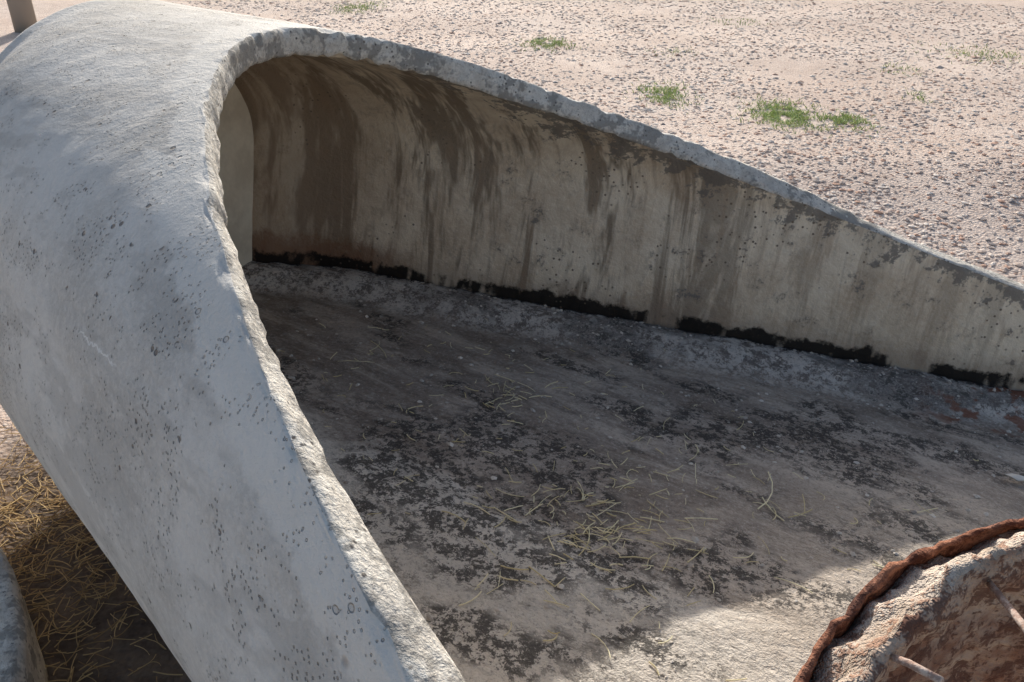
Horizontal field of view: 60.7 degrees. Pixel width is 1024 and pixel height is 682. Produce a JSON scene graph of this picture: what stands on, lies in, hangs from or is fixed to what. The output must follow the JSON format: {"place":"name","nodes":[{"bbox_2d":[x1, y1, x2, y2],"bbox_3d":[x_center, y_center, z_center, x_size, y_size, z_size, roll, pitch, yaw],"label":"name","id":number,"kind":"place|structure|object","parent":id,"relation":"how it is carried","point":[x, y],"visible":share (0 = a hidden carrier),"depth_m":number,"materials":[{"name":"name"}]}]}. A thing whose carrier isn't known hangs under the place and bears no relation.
{"place":"outdoors","nodes":[
{"label":"outdoors","id":0,"kind":"place"},
{"bbox_2d":[0,0,1023,681],"bbox_3d":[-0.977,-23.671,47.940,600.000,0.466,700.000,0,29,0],"label":"gravel ground","id":1,"kind":"structure","parent":0,"point":[126,656],"depth_m":9.89,"materials":[{"name":"beige gravel"}]},
{"bbox_2d":[6,0,36,32],"bbox_3d":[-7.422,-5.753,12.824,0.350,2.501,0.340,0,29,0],"label":"wooden post","id":2,"kind":"object","parent":1,"relation":"on","point":[22,15],"visible":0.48,"depth_m":13.15,"materials":[{"name":"brown wood"}]},
{"bbox_2d":[0,547,47,681],"bbox_3d":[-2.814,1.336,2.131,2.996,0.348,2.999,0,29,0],"label":"concrete pipe section","id":3,"kind":"object","parent":1,"relation":"on","point":[21,658],"visible":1,"depth_m":2.68,"materials":[{"name":"grey concrete"}]},
{"bbox_2d":[0,409,182,681],"bbox_3d":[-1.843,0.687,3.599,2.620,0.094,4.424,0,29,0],"label":"straw litter","id":4,"kind":"object","parent":1,"relation":"on","point":[79,540],"visible":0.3,"depth_m":3.33,"materials":[{"name":"beige plant"}]},
{"bbox_2d":[0,0,1023,681],"bbox_3d":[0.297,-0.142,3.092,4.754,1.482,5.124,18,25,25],"label":"concrete flared culvert","id":5,"kind":"object","parent":1,"relation":"on","point":[202,210],"visible":0.98,"depth_m":3.36,"materials":[{"name":"grey concrete"}]},
{"bbox_2d":[276,318,978,680],"bbox_3d":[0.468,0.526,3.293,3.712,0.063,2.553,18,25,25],"label":"straw wisps","id":6,"kind":"object","parent":5,"relation":"on","point":[608,532],"visible":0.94,"depth_m":3.09,"materials":[{"name":"beige plant"}]},
{"bbox_2d":[273,279,1023,679],"bbox_3d":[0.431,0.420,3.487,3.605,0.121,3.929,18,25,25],"label":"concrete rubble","id":7,"kind":"object","parent":5,"relation":"on","point":[695,539],"visible":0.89,"depth_m":3.90,"materials":[{"name":"grey concrete"}]},
{"bbox_2d":[793,518,1023,681],"bbox_3d":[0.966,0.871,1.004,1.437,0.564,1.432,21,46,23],"label":"concrete manhole ring","id":8,"kind":"object","parent":5,"relation":"on","point":[950,610],"visible":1,"depth_m":1.31,"materials":[{"name":"concrete"}]},
{"bbox_2d":[1006,473,1023,481],"bbox_3d":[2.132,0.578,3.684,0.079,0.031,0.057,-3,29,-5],"label":"white stone","id":9,"kind":"object","parent":5,"relation":"on","point":[1016,477],"visible":1,"depth_m":3.67,"materials":[{"name":"white stone"}]},
{"bbox_2d":[325,1,1022,137],"bbox_3d":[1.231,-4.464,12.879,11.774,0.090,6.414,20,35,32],"label":"grass tufts","id":10,"kind":"object","parent":1,"relation":"on","point":[794,116],"visible":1,"depth_m":9.60,"materials":[{"name":"green plant"}]}
]}

